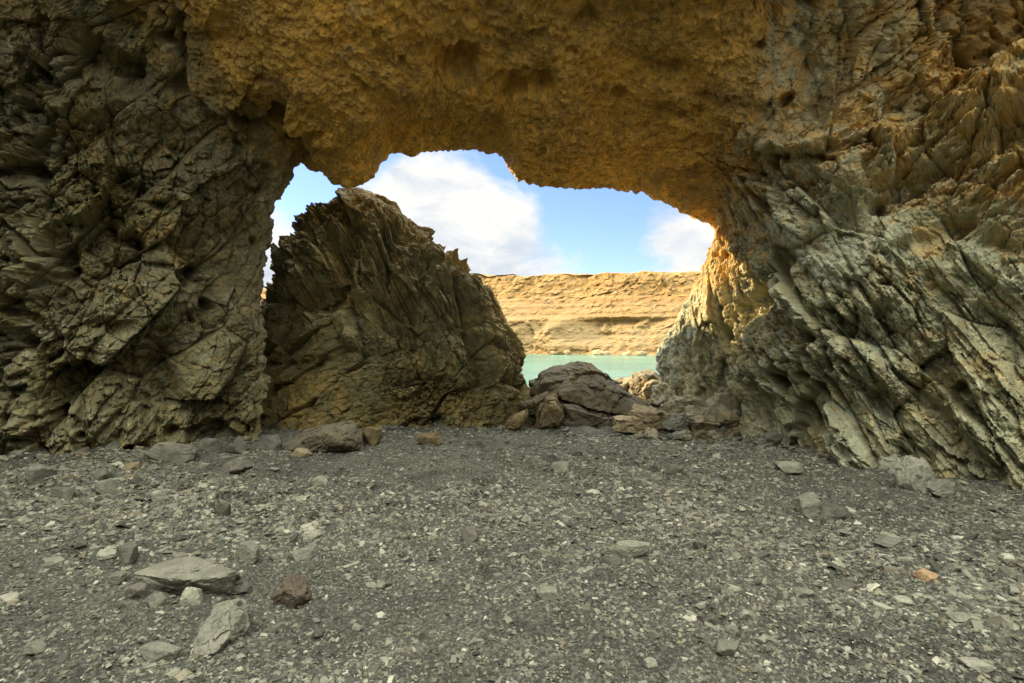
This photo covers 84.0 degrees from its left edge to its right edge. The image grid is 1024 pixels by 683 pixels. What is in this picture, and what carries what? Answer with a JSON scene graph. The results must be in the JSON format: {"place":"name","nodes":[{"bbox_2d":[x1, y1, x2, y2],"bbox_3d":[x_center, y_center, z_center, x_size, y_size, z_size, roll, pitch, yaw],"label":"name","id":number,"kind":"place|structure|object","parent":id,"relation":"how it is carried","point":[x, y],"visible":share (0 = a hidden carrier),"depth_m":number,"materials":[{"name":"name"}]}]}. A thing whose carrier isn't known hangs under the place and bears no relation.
{"place":"outdoors","nodes":[
{"label":"outdoors","id":0,"kind":"place"},
{"bbox_2d":[0,0,296,455],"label":"cave wall","id":1,"kind":"structure","parent":0,"point":[148,163],"depth_m":8.32,"materials":[{"name":"stone"}]},
{"bbox_2d":[182,0,769,231],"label":"cave ceiling","id":2,"kind":"structure","parent":0,"point":[650,98],"depth_m":8.07,"materials":[{"name":"stone"}]},
{"bbox_2d":[260,270,701,354],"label":"cliff","id":3,"kind":"structure","parent":0,"point":[615,313],"depth_m":203.15,"materials":[{"name":"stone"}]},
{"bbox_2d":[591,349,603,354],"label":"shore rock","id":4,"kind":"object","parent":3,"relation":"on","point":[597,352],"visible":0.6,"depth_m":180.84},
{"bbox_2d":[636,351,646,355],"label":"shore rock","id":5,"kind":"object","parent":3,"relation":"on","point":[640,353],"visible":0.84,"depth_m":174.53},
{"bbox_2d":[263,149,714,288],"label":"sky","id":6,"kind":"structure","parent":0,"point":[473,204],"materials":[{"name":"blue"}]},
{"bbox_2d":[0,421,1023,682],"bbox_3d":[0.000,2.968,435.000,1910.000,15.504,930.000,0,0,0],"label":"ground","id":7,"kind":"structure","parent":0,"point":[432,474],"depth_m":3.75,"materials":[{"name":"gravel"}]},
{"bbox_2d":[0,455,8,461],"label":"broken rock","id":8,"kind":"object","parent":7,"relation":"on","point":[4,458],"visible":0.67,"depth_m":7.33,"materials":[{"name":"stone"}]},
{"bbox_2d":[0,592,19,603],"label":"stone","id":9,"kind":"object","parent":7,"relation":"on","point":[5,598],"visible":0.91,"depth_m":3.50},
{"bbox_2d":[10,450,24,454],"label":"broken rock","id":10,"kind":"object","parent":7,"relation":"on","point":[17,451],"visible":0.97,"depth_m":7.69,"materials":[{"name":"grey stone"}]},
{"bbox_2d":[23,639,47,654],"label":"stone","id":11,"kind":"object","parent":7,"relation":"on","point":[37,646],"visible":1,"depth_m":2.85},
{"bbox_2d":[24,464,56,484],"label":"stone","id":12,"kind":"object","parent":7,"relation":"on","point":[36,473],"visible":0.87,"depth_m":6.37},
{"bbox_2d":[37,454,50,458],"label":"broken rock","id":13,"kind":"object","parent":7,"relation":"on","point":[41,456],"visible":0.91,"depth_m":7.78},
{"bbox_2d":[42,561,54,566],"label":"stone","id":14,"kind":"object","parent":7,"relation":"on","point":[49,563],"visible":0.85,"depth_m":4.01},
{"bbox_2d":[51,486,75,499],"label":"stone","id":15,"kind":"object","parent":7,"relation":"on","point":[64,492],"visible":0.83,"depth_m":5.87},
{"bbox_2d":[76,447,89,451],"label":"broken rock","id":16,"kind":"object","parent":7,"relation":"on","point":[86,449],"visible":0.66,"depth_m":8.09,"materials":[{"name":"stone"}]},
{"bbox_2d":[76,451,90,456],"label":"broken rock","id":17,"kind":"object","parent":7,"relation":"on","point":[83,454],"visible":0.67,"depth_m":7.86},
{"bbox_2d":[89,468,111,480],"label":"stone","id":18,"kind":"object","parent":7,"relation":"on","point":[99,474],"visible":0.86,"depth_m":6.45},
{"bbox_2d":[94,479,115,494],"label":"stone","id":19,"kind":"object","parent":7,"relation":"on","point":[101,487],"visible":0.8,"depth_m":5.93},
{"bbox_2d":[96,548,117,560],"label":"stone","id":20,"kind":"object","parent":7,"relation":"on","point":[106,554],"visible":0.98,"depth_m":4.12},
{"bbox_2d":[104,440,120,449],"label":"broken rock","id":21,"kind":"object","parent":7,"relation":"on","point":[113,444],"visible":0.36,"depth_m":8.32,"materials":[{"name":"grey stone"}]},
{"bbox_2d":[108,571,126,584],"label":"stone","id":22,"kind":"object","parent":7,"relation":"on","point":[118,577],"visible":1,"depth_m":3.75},
{"bbox_2d":[116,542,138,564],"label":"stone","id":23,"kind":"object","parent":7,"relation":"on","point":[128,553],"visible":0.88,"depth_m":4.02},
{"bbox_2d":[122,462,140,469],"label":"stone","id":24,"kind":"object","parent":7,"relation":"on","point":[132,466],"visible":0.64,"depth_m":7.00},
{"bbox_2d":[124,582,149,598],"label":"stone","id":25,"kind":"object","parent":7,"relation":"on","point":[137,590],"visible":1,"depth_m":3.38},
{"bbox_2d":[148,592,167,608],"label":"stone","id":26,"kind":"object","parent":7,"relation":"on","point":[156,600],"visible":0.94,"depth_m":3.32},
{"bbox_2d":[151,490,167,501],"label":"stone","id":27,"kind":"object","parent":7,"relation":"on","point":[159,495],"visible":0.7,"depth_m":5.68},
{"bbox_2d":[139,641,186,661],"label":"stone","id":28,"kind":"object","parent":7,"relation":"on","point":[158,650],"visible":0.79,"depth_m":2.82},
{"bbox_2d":[146,442,197,462],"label":"stone","id":29,"kind":"object","parent":7,"relation":"on","point":[173,452],"visible":0.86,"depth_m":7.67,"materials":[{"name":"stone"}]},
{"bbox_2d":[171,552,188,558],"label":"stone","id":30,"kind":"object","parent":7,"relation":"on","point":[179,554],"visible":0.69,"depth_m":4.18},
{"bbox_2d":[134,556,242,595],"bbox_3d":[-2.079,1.547,3.670,0.690,0.219,0.396,0,0,0],"label":"stone","id":31,"kind":"object","parent":7,"relation":"on","point":[177,576],"visible":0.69,"depth_m":3.55,"materials":[{"name":"stone"}]},
{"bbox_2d":[180,587,202,605],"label":"stone","id":32,"kind":"object","parent":7,"relation":"on","point":[191,595],"visible":0.95,"depth_m":3.37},
{"bbox_2d":[197,438,222,453],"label":"stone","id":33,"kind":"object","parent":7,"relation":"on","point":[210,445],"visible":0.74,"depth_m":8.41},
{"bbox_2d":[206,543,216,549],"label":"stone","id":34,"kind":"object","parent":7,"relation":"on","point":[210,546],"visible":1,"depth_m":4.34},
{"bbox_2d":[193,598,249,655],"bbox_3d":[-1.560,1.534,3.078,0.242,0.248,0.371,0,0,23],"label":"stone","id":35,"kind":"object","parent":7,"relation":"on","point":[225,623],"visible":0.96,"depth_m":3.01,"materials":[{"name":"stone"}]},
{"bbox_2d":[213,502,230,516],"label":"stone","id":36,"kind":"object","parent":7,"relation":"on","point":[222,509],"visible":0.95,"depth_m":5.22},
{"bbox_2d":[221,459,252,473],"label":"stone","id":37,"kind":"object","parent":7,"relation":"on","point":[235,466],"visible":0.95,"depth_m":6.86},
{"bbox_2d":[225,442,249,453],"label":"stone","id":38,"kind":"object","parent":7,"relation":"on","point":[238,447],"visible":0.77,"depth_m":8.27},
{"bbox_2d":[234,435,243,442],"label":"broken rock","id":39,"kind":"object","parent":7,"relation":"on","point":[239,438],"visible":0.55,"depth_m":9.07,"materials":[{"name":"grey stone"}]},
{"bbox_2d":[231,580,251,594],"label":"stone","id":40,"kind":"object","parent":7,"relation":"on","point":[244,587],"visible":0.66,"depth_m":3.65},
{"bbox_2d":[237,541,259,563],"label":"stone","id":41,"kind":"object","parent":7,"relation":"on","point":[248,551],"visible":0.88,"depth_m":4.11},
{"bbox_2d":[260,434,281,450],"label":"stone","id":42,"kind":"object","parent":7,"relation":"on","point":[272,442],"visible":0.83,"depth_m":8.34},
{"bbox_2d":[271,574,311,608],"bbox_3d":[-1.341,1.543,3.513,0.212,0.202,0.188,0,0,24],"label":"stone","id":43,"kind":"object","parent":7,"relation":"on","point":[293,591],"visible":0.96,"depth_m":3.46,"materials":[{"name":"stone"}]},
{"bbox_2d":[291,448,312,457],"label":"stone","id":44,"kind":"object","parent":7,"relation":"on","point":[301,452],"visible":0.98,"depth_m":7.77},
{"bbox_2d":[289,545,317,560],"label":"stone","id":45,"kind":"object","parent":7,"relation":"on","point":[307,552],"visible":0.88,"depth_m":4.24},
{"bbox_2d":[301,529,322,539],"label":"stone","id":46,"kind":"object","parent":7,"relation":"on","point":[310,534],"visible":0.98,"depth_m":4.57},
{"bbox_2d":[312,617,319,622],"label":"stone","id":47,"kind":"object","parent":7,"relation":"on","point":[315,620],"visible":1,"depth_m":3.27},
{"bbox_2d":[313,627,324,638],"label":"stone","id":48,"kind":"object","parent":7,"relation":"on","point":[318,632],"visible":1,"depth_m":3.14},
{"bbox_2d":[312,475,327,485],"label":"stone","id":49,"kind":"object","parent":7,"relation":"on","point":[319,480],"visible":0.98,"depth_m":6.35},
{"bbox_2d":[288,420,363,452],"bbox_3d":[-2.772,1.433,8.450,1.151,0.538,0.925,0,0,0],"label":"boulder","id":50,"kind":"object","parent":7,"relation":"on","point":[343,437],"visible":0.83,"depth_m":8.12,"materials":[{"name":"stone"}]},
{"bbox_2d":[352,623,361,631],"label":"stone","id":51,"kind":"object","parent":7,"relation":"on","point":[356,627],"visible":1,"depth_m":3.21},
{"bbox_2d":[365,582,375,587],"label":"stone","id":52,"kind":"object","parent":7,"relation":"on","point":[369,584],"visible":0.99,"depth_m":3.81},
{"bbox_2d":[362,427,382,445],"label":"stone","id":53,"kind":"object","parent":7,"relation":"on","point":[372,436],"visible":0.92,"depth_m":8.71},
{"bbox_2d":[376,581,384,588],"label":"stone","id":54,"kind":"object","parent":7,"relation":"on","point":[381,585],"visible":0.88,"depth_m":3.79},
{"bbox_2d":[259,187,533,430],"bbox_3d":[-2.541,-0.238,11.936,6.318,6.067,4.858,0,0,0],"label":"rock stack","id":55,"kind":"object","parent":7,"relation":"on","point":[378,310],"visible":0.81,"depth_m":10.97,"materials":[{"name":"stone"}]},
{"bbox_2d":[416,432,442,445],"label":"stone","id":56,"kind":"object","parent":7,"relation":"on","point":[434,438],"visible":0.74,"depth_m":8.79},
{"bbox_2d":[461,525,478,542],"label":"stone","id":57,"kind":"object","parent":7,"relation":"on","point":[468,533],"visible":0.89,"depth_m":4.57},
{"bbox_2d":[506,409,527,429],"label":"boulder","id":58,"kind":"object","parent":7,"relation":"on","point":[517,421],"visible":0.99,"depth_m":10.10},
{"bbox_2d":[523,415,535,426],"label":"boulder","id":59,"kind":"object","parent":7,"relation":"on","point":[531,421],"visible":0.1,"depth_m":10.76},
{"bbox_2d":[516,391,549,414],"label":"boulder","id":60,"kind":"object","parent":59,"relation":"on","point":[531,405],"visible":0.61,"depth_m":10.63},
{"bbox_2d":[536,584,559,601],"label":"stone","id":61,"kind":"object","parent":7,"relation":"on","point":[547,593],"visible":0.95,"depth_m":3.37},
{"bbox_2d":[534,394,563,428],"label":"boulder","id":62,"kind":"object","parent":7,"relation":"on","point":[549,413],"visible":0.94,"depth_m":10.13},
{"bbox_2d":[552,461,569,472],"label":"stone","id":63,"kind":"object","parent":7,"relation":"on","point":[560,466],"visible":0.89,"depth_m":7.00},
{"bbox_2d":[567,448,582,456],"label":"stone","id":64,"kind":"object","parent":7,"relation":"on","point":[575,452],"visible":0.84,"depth_m":8.11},
{"bbox_2d":[558,400,616,428],"bbox_3d":[1.715,1.520,11.034,2.026,0.841,1.268,0,0,0],"label":"boulder","id":65,"kind":"object","parent":7,"relation":"on","point":[575,414],"visible":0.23,"depth_m":10.49,"materials":[{"name":"stone"}]},
{"bbox_2d":[529,361,648,415],"bbox_3d":[1.697,1.044,11.546,2.410,1.299,2.249,0,0,33],"label":"boulder","id":66,"kind":"object","parent":7,"relation":"on","point":[587,385],"visible":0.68,"depth_m":11.01,"materials":[{"name":"stone"}]},
{"bbox_2d":[528,378,536,387],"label":"boulder","id":67,"kind":"object","parent":66,"relation":"on","point":[531,382],"visible":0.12,"depth_m":11.97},
{"bbox_2d":[603,633,612,638],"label":"stone","id":68,"kind":"object","parent":7,"relation":"on","point":[608,636],"visible":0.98,"depth_m":3.02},
{"bbox_2d":[601,556,621,565],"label":"stone","id":69,"kind":"object","parent":7,"relation":"on","point":[610,560],"visible":0.84,"depth_m":3.98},
{"bbox_2d":[614,376,631,392],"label":"boulder","id":70,"kind":"object","parent":7,"relation":"on","point":[624,382],"visible":0.39,"depth_m":13.17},
{"bbox_2d":[612,415,647,432],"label":"rock","id":71,"kind":"object","parent":7,"relation":"on","point":[627,424],"visible":0.83,"depth_m":9.76,"materials":[{"name":"beige stone"}]},
{"bbox_2d":[613,540,650,558],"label":"stone","id":72,"kind":"object","parent":7,"relation":"on","point":[628,549],"visible":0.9,"depth_m":4.18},
{"bbox_2d":[634,432,644,438],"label":"rock","id":73,"kind":"object","parent":7,"relation":"on","point":[638,435],"visible":0.85,"depth_m":9.43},
{"bbox_2d":[629,369,658,406],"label":"boulder","id":74,"kind":"object","parent":7,"relation":"on","point":[642,383],"visible":0.42,"depth_m":12.31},
{"bbox_2d":[628,403,670,432],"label":"rock","id":75,"kind":"object","parent":7,"relation":"on","point":[656,417],"visible":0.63,"depth_m":9.79,"materials":[{"name":"beige stone"}]},
{"bbox_2d":[644,657,657,668],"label":"stone","id":76,"kind":"object","parent":7,"relation":"on","point":[649,662],"visible":0.94,"depth_m":2.80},
{"bbox_2d":[644,427,657,439],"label":"rock","id":77,"kind":"object","parent":7,"relation":"on","point":[649,433],"visible":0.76,"depth_m":9.34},
{"bbox_2d":[653,444,677,453],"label":"stone","id":78,"kind":"object","parent":7,"relation":"on","point":[667,448],"visible":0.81,"depth_m":8.03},
{"bbox_2d":[660,401,679,413],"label":"rock","id":79,"kind":"object","parent":7,"relation":"on","point":[669,407],"visible":0.39,"depth_m":10.38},
{"bbox_2d":[664,464,682,474],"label":"stone","id":80,"kind":"object","parent":7,"relation":"on","point":[671,469],"visible":0.73,"depth_m":6.69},
{"bbox_2d":[671,431,686,438],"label":"rock","id":81,"kind":"object","parent":7,"relation":"on","point":[678,434],"visible":0.88,"depth_m":9.44,"materials":[{"name":"grey stone"}]},
{"bbox_2d":[684,434,691,440],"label":"rock","id":82,"kind":"object","parent":7,"relation":"on","point":[687,437],"visible":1,"depth_m":9.29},
{"bbox_2d":[693,539,706,549],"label":"stone","id":83,"kind":"object","parent":7,"relation":"on","point":[700,544],"visible":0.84,"depth_m":4.33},
{"bbox_2d":[691,427,708,431],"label":"rock","id":84,"kind":"object","parent":7,"relation":"on","point":[706,429],"visible":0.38,"depth_m":9.81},
{"bbox_2d":[694,430,707,440],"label":"rock","id":85,"kind":"object","parent":7,"relation":"on","point":[701,434],"visible":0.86,"depth_m":9.11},
{"bbox_2d":[685,405,724,431],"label":"rock","id":86,"kind":"object","parent":7,"relation":"on","point":[698,417],"visible":0.84,"depth_m":9.82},
{"bbox_2d":[702,613,719,624],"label":"stone","id":87,"kind":"object","parent":7,"relation":"on","point":[712,618],"visible":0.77,"depth_m":3.26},
{"bbox_2d":[709,429,722,437],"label":"rock","id":88,"kind":"object","parent":7,"relation":"on","point":[713,432],"visible":0.75,"depth_m":9.49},
{"bbox_2d":[714,426,729,433],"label":"rock","id":89,"kind":"object","parent":7,"relation":"on","point":[722,429],"visible":0.3,"depth_m":9.78,"materials":[{"name":"stone"}]},
{"bbox_2d":[704,392,742,427],"bbox_3d":[3.739,1.272,10.025,0.822,0.779,0.699,0,0,0],"label":"rock","id":90,"kind":"object","parent":7,"relation":"on","point":[727,407],"visible":0.54,"depth_m":9.79,"materials":[{"name":"stone"}]},
{"bbox_2d":[715,639,738,655],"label":"stone","id":91,"kind":"object","parent":7,"relation":"on","point":[725,647],"visible":1,"depth_m":2.86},
{"bbox_2d":[724,428,735,436],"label":"rock","id":92,"kind":"object","parent":7,"relation":"on","point":[729,432],"visible":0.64,"depth_m":9.50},
{"bbox_2d":[738,609,755,619],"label":"stone","id":93,"kind":"object","parent":7,"relation":"on","point":[745,614],"visible":1,"depth_m":3.13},
{"bbox_2d":[764,431,782,444],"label":"stone","id":94,"kind":"object","parent":7,"relation":"on","point":[774,438],"visible":0.97,"depth_m":8.64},
{"bbox_2d":[774,461,803,473],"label":"stone","id":95,"kind":"object","parent":7,"relation":"on","point":[789,467],"visible":1,"depth_m":6.86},
{"bbox_2d":[793,448,811,453],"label":"broken rock","id":96,"kind":"object","parent":7,"relation":"on","point":[802,450],"visible":0.63,"depth_m":8.17,"materials":[{"name":"stone"}]},
{"bbox_2d":[795,588,814,598],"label":"stone","id":97,"kind":"object","parent":7,"relation":"on","point":[802,592],"visible":0.98,"depth_m":3.52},
{"bbox_2d":[792,492,822,518],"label":"stone","id":98,"kind":"object","parent":7,"relation":"on","point":[808,505],"visible":0.99,"depth_m":5.16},
{"bbox_2d":[804,633,816,636],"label":"stone","id":99,"kind":"object","parent":7,"relation":"on","point":[811,634],"visible":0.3,"depth_m":3.13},
{"bbox_2d":[821,454,831,459],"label":"broken rock","id":100,"kind":"object","parent":7,"relation":"on","point":[825,455],"visible":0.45,"depth_m":7.82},
{"bbox_2d":[819,503,849,520],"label":"stone","id":101,"kind":"object","parent":7,"relation":"on","point":[834,512],"visible":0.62,"depth_m":5.16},
{"bbox_2d":[831,561,845,570],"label":"stone","id":102,"kind":"object","parent":7,"relation":"on","point":[838,564],"visible":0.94,"depth_m":3.96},
{"bbox_2d":[833,486,846,490],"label":"stone","id":103,"kind":"object","parent":7,"relation":"on","point":[842,488],"visible":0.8,"depth_m":6.12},
{"bbox_2d":[831,581,857,590],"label":"stone","id":104,"kind":"object","parent":7,"relation":"on","point":[847,585],"visible":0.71,"depth_m":3.69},
{"bbox_2d":[839,530,853,534],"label":"stone","id":105,"kind":"object","parent":7,"relation":"on","point":[846,532],"visible":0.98,"depth_m":4.68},
{"bbox_2d":[877,454,896,469],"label":"stone","id":106,"kind":"object","parent":7,"relation":"on","point":[884,462],"visible":0.63,"depth_m":7.12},
{"bbox_2d":[874,536,902,548],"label":"stone","id":107,"kind":"object","parent":7,"relation":"on","point":[889,542],"visible":0.94,"depth_m":4.29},
{"bbox_2d":[894,595,912,605],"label":"stone","id":108,"kind":"object","parent":7,"relation":"on","point":[903,600],"visible":1,"depth_m":3.43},
{"bbox_2d":[894,455,934,492],"bbox_3d":[4.277,1.454,6.084,0.364,0.477,0.285,0,0,0],"label":"stone","id":109,"kind":"object","parent":7,"relation":"on","point":[912,473],"visible":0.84,"depth_m":5.98,"materials":[{"name":"stone"}]},
{"bbox_2d":[912,568,937,581],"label":"stone","id":110,"kind":"object","parent":7,"relation":"on","point":[923,574],"visible":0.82,"depth_m":3.78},
{"bbox_2d":[926,479,956,496],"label":"stone","id":111,"kind":"object","parent":7,"relation":"on","point":[941,487],"visible":0.91,"depth_m":5.86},
{"bbox_2d":[947,612,971,621],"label":"stone","id":112,"kind":"object","parent":7,"relation":"on","point":[959,616],"visible":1,"depth_m":3.21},
{"bbox_2d":[956,479,968,484],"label":"broken rock","id":113,"kind":"object","parent":7,"relation":"on","point":[962,482],"visible":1,"depth_m":6.14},
{"bbox_2d":[957,657,995,673],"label":"stone","id":114,"kind":"object","parent":7,"relation":"on","point":[977,664],"visible":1,"depth_m":2.80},
{"bbox_2d":[521,354,658,387],"bbox_3d":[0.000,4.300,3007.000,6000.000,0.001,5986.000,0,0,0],"label":"sea","id":115,"kind":"structure","parent":0,"point":[613,367],"depth_m":116.51,"materials":[{"name":"liquid"}]},
{"bbox_2d":[656,0,1023,490],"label":"cave wall","id":116,"kind":"structure","parent":0,"point":[855,299],"depth_m":7.22,"materials":[{"name":"stone"}]},
{"bbox_2d":[649,385,667,408],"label":"boulder","id":117,"kind":"object","parent":116,"relation":"on","point":[656,399],"visible":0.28,"depth_m":11.47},
{"bbox_2d":[672,394,704,412],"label":"rock","id":118,"kind":"object","parent":116,"relation":"on","point":[681,402],"visible":0.44,"depth_m":10.35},
{"bbox_2d":[673,379,688,395],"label":"rock","id":119,"kind":"object","parent":118,"relation":"on","point":[680,386],"visible":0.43,"depth_m":10.81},
{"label":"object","id":120,"kind":"object","parent":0,"visible":0},
{"bbox_2d":[661,412,688,430],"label":"rock","id":121,"kind":"object","parent":120,"relation":"on","point":[676,421],"visible":0.81,"depth_m":9.80,"materials":[{"name":"grey stone"}]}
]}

